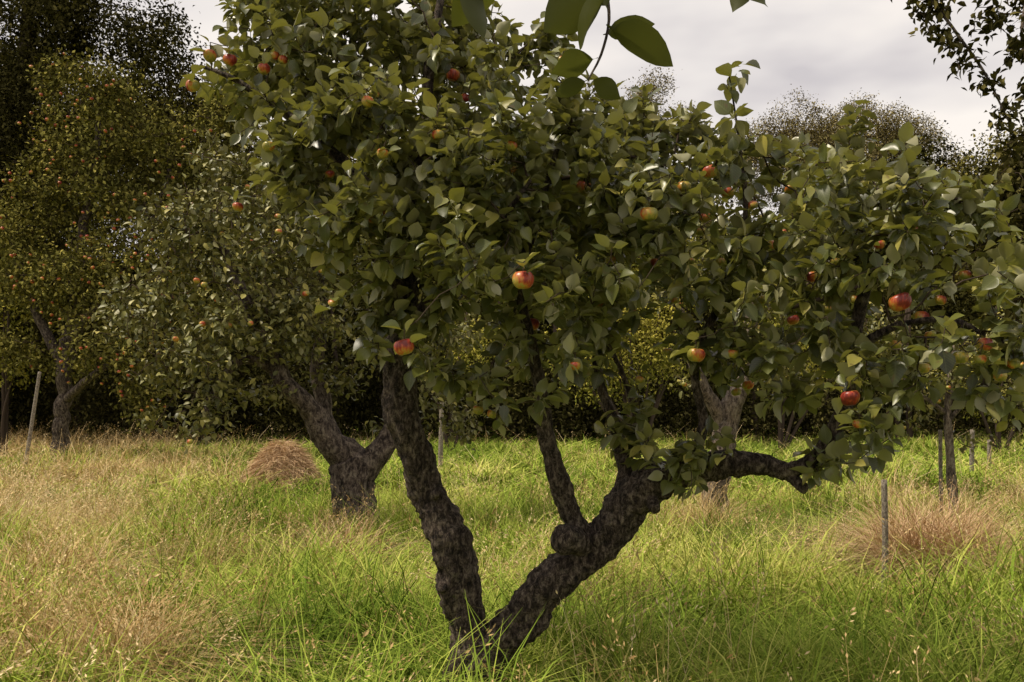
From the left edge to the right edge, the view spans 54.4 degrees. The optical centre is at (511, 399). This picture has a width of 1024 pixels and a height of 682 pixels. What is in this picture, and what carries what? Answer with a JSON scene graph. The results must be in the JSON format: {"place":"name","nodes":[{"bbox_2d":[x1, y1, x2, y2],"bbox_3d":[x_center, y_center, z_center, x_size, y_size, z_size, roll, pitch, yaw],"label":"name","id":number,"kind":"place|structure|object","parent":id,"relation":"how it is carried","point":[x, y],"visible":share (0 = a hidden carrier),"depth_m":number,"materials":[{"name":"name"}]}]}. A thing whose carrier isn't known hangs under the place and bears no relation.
{"place":"outdoors","nodes":[
{"label":"outdoors","id":0,"kind":"place"},
{"bbox_2d":[0,0,1023,261],"label":"sky","id":1,"kind":"structure","parent":0,"point":[830,49],"materials":[{"name":"white"}]},
{"bbox_2d":[0,412,1023,681],"bbox_3d":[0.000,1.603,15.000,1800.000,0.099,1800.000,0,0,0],"label":"ground","id":2,"kind":"structure","parent":0,"point":[543,543],"depth_m":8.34,"materials":[{"name":"green plant"}]},
{"bbox_2d":[0,219,50,457],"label":"apple tree","id":3,"kind":"object","parent":2,"relation":"on","point":[5,386],"visible":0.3,"depth_m":24.97,"materials":[{"name":"green plant"}]},
{"bbox_2d":[24,372,40,465],"bbox_3d":[-9.672,0.617,20.001,0.430,2.377,0.082,0,0,0],"label":"wooden stake","id":4,"kind":"object","parent":2,"relation":"on","point":[29,438],"visible":0.69,"depth_m":19.97,"materials":[{"name":"grey wood"}]},
{"bbox_2d":[0,0,262,378],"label":"oak tree","id":5,"kind":"object","parent":2,"relation":"on","point":[18,100],"visible":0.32,"depth_m":30.20,"materials":[{"name":"green plant"}]},
{"bbox_2d":[0,42,269,458],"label":"apple tree","id":6,"kind":"object","parent":2,"relation":"on","point":[71,292],"visible":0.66,"depth_m":23.52,"materials":[{"name":"green plant"}]},
{"bbox_2d":[0,503,285,602],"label":"dry grass tuft","id":7,"kind":"object","parent":2,"relation":"on","point":[62,553],"visible":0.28,"depth_m":7.63,"materials":[{"name":"beige plant"}]},
{"bbox_2d":[0,564,391,681],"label":"dry grass tuft","id":8,"kind":"object","parent":2,"relation":"on","point":[147,633],"visible":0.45,"depth_m":5.20,"materials":[{"name":"beige plant"}]},
{"bbox_2d":[237,434,328,499],"bbox_3d":[-3.797,1.205,16.485,1.899,1.315,1.866,0,0,0],"label":"hay pile","id":9,"kind":"object","parent":2,"relation":"on","point":[294,456],"visible":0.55,"depth_m":16.20,"materials":[{"name":"beige plant"}]},
{"bbox_2d":[84,127,492,535],"bbox_3d":[-2.321,-0.380,10.885,4.217,5.378,2.294,0,0,-32],"label":"apple tree","id":10,"kind":"object","parent":2,"relation":"on","point":[352,462],"visible":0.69,"depth_m":10.31,"materials":[{"name":"green plant"}]},
{"bbox_2d":[189,503,482,571],"bbox_3d":[-1.503,1.263,8.992,3.094,0.675,2.885,0,0,-45],"label":"dry grass tuft","id":11,"kind":"object","parent":2,"relation":"on","point":[346,533],"visible":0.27,"depth_m":8.94,"materials":[{"name":"beige plant"}]},
{"bbox_2d":[438,402,443,467],"bbox_3d":[-1.431,0.895,19.995,0.128,1.812,0.108,0,0,0],"label":"wooden stake","id":12,"kind":"object","parent":2,"relation":"on","point":[440,449],"visible":0.52,"depth_m":19.95,"materials":[{"name":"grey wood"}]},
{"bbox_2d":[426,298,509,454],"bbox_3d":[-1.352,-0.597,28.040,3.195,4.629,2.462,0,0,12],"label":"hazel shrub","id":13,"kind":"object","parent":2,"relation":"on","point":[477,351],"visible":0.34,"depth_m":27.90,"materials":[{"name":"green plant"}]},
{"bbox_2d":[0,316,1023,446],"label":"hedge","id":14,"kind":"object","parent":2,"relation":"on","point":[531,430],"visible":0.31,"depth_m":32.24,"materials":[{"name":"green plant"}]},
{"bbox_2d":[0,108,1023,446],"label":"woodland","id":15,"kind":"object","parent":2,"relation":"on","point":[960,304],"visible":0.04,"depth_m":36.12,"materials":[{"name":"green plant"}]},
{"bbox_2d":[179,0,1023,681],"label":"apple tree","id":16,"kind":"object","parent":2,"relation":"on","point":[453,192],"visible":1,"depth_m":4.22,"materials":[{"name":"green plant"}]},
{"bbox_2d":[451,0,767,99],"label":"apple tree","id":17,"kind":"object","parent":2,"relation":"on","point":[641,37],"visible":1,"depth_m":1.73,"materials":[{"name":"green plant"}]},
{"bbox_2d":[541,237,708,458],"bbox_3d":[3.375,-1.685,27.361,5.831,6.835,3.714,0,0,0],"label":"hazel shrub","id":18,"kind":"object","parent":2,"relation":"on","point":[655,337],"visible":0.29,"depth_m":26.92,"materials":[{"name":"green plant"}]},
{"bbox_2d":[569,65,711,170],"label":"birch tree","id":19,"kind":"object","parent":2,"relation":"on","point":[663,92],"visible":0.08,"depth_m":47.81,"materials":[{"name":"green plant"}]},
{"bbox_2d":[585,484,809,549],"bbox_3d":[1.912,1.253,10.579,3.178,0.694,2.982,0,0,0],"label":"dry grass tuft","id":20,"kind":"object","parent":2,"relation":"on","point":[687,507],"visible":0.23,"depth_m":10.56,"materials":[{"name":"plant"}]},
{"bbox_2d":[638,179,921,532],"bbox_3d":[2.690,-0.153,11.553,3.934,5.095,1.801,0,0,0],"label":"apple tree","id":21,"kind":"object","parent":2,"relation":"on","point":[726,410],"visible":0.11,"depth_m":11.38,"materials":[{"name":"green plant"}]},
{"bbox_2d":[713,301,867,448],"bbox_3d":[7.883,-1.085,28.446,4.393,5.626,3.473,0,0,0],"label":"hazel shrub","id":22,"kind":"object","parent":2,"relation":"on","point":[781,439],"visible":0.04,"depth_m":27.97,"materials":[{"name":"green plant"}]},
{"bbox_2d":[712,84,889,214],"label":"ash tree","id":23,"kind":"object","parent":2,"relation":"on","point":[817,139],"visible":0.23,"depth_m":49.38,"materials":[{"name":"green plant"}]},
{"bbox_2d":[702,470,1023,592],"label":"dry grass tuft","id":24,"kind":"object","parent":2,"relation":"on","point":[914,538],"visible":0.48,"depth_m":7.79,"materials":[{"name":"beige plant"}]},
{"bbox_2d":[881,479,888,593],"bbox_3d":[2.687,1.187,7.200,0.068,1.227,0.051,0,0,0],"label":"wooden stake","id":25,"kind":"object","parent":2,"relation":"on","point":[884,499],"visible":0.52,"depth_m":7.18,"materials":[{"name":"grey wood"}]},
{"bbox_2d":[807,88,979,201],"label":"ash tree","id":26,"kind":"object","parent":2,"relation":"on","point":[888,133],"visible":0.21,"depth_m":51.04,"materials":[{"name":"green plant"}]},
{"bbox_2d":[781,489,1023,581],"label":"dry grass tuft","id":27,"kind":"object","parent":2,"relation":"on","point":[984,539],"visible":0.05,"depth_m":8.17,"materials":[{"name":"beige plant"}]},
{"bbox_2d":[938,430,942,514],"bbox_3d":[4.910,1.069,11.400,0.057,1.462,0.051,0,0,0],"label":"wooden stake","id":28,"kind":"object","parent":2,"relation":"on","point":[940,457],"visible":0.55,"depth_m":11.38,"materials":[{"name":"grey wood"}]},
{"bbox_2d":[863,301,1023,522],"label":"apple tree","id":29,"kind":"object","parent":2,"relation":"on","point":[949,416],"visible":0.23,"depth_m":10.98,"materials":[{"name":"green plant"}]},
{"bbox_2d":[890,0,1023,336],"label":"apple tree","id":30,"kind":"object","parent":2,"relation":"on","point":[1013,166],"visible":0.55,"depth_m":6.94,"materials":[{"name":"green plant"}]},
{"bbox_2d":[969,430,974,470],"bbox_3d":[8.318,1.167,18.000,0.093,1.268,0.094,0,0,0],"label":"wooden stake","id":31,"kind":"object","parent":2,"relation":"on","point":[971,457],"visible":0.41,"depth_m":17.97,"materials":[{"name":"grey wood"}]},
{"bbox_2d":[924,309,1023,453],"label":"hazel shrub","id":32,"kind":"object","parent":2,"relation":"on","point":[998,435],"visible":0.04,"depth_m":26.92,"materials":[{"name":"green plant"}]},
{"bbox_2d":[987,440,991,467],"bbox_3d":[9.599,1.298,20.004,0.101,1.007,0.092,0,0,0],"label":"wooden stake","id":33,"kind":"object","parent":2,"relation":"on","point":[989,449],"visible":0.4,"depth_m":19.98,"materials":[{"name":"grey wood"}]},
{"bbox_2d":[984,125,1023,165],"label":"ash tree","id":34,"kind":"object","parent":2,"relation":"on","point":[994,148],"visible":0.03,"depth_m":52.27,"materials":[{"name":"green plant"}]}
]}

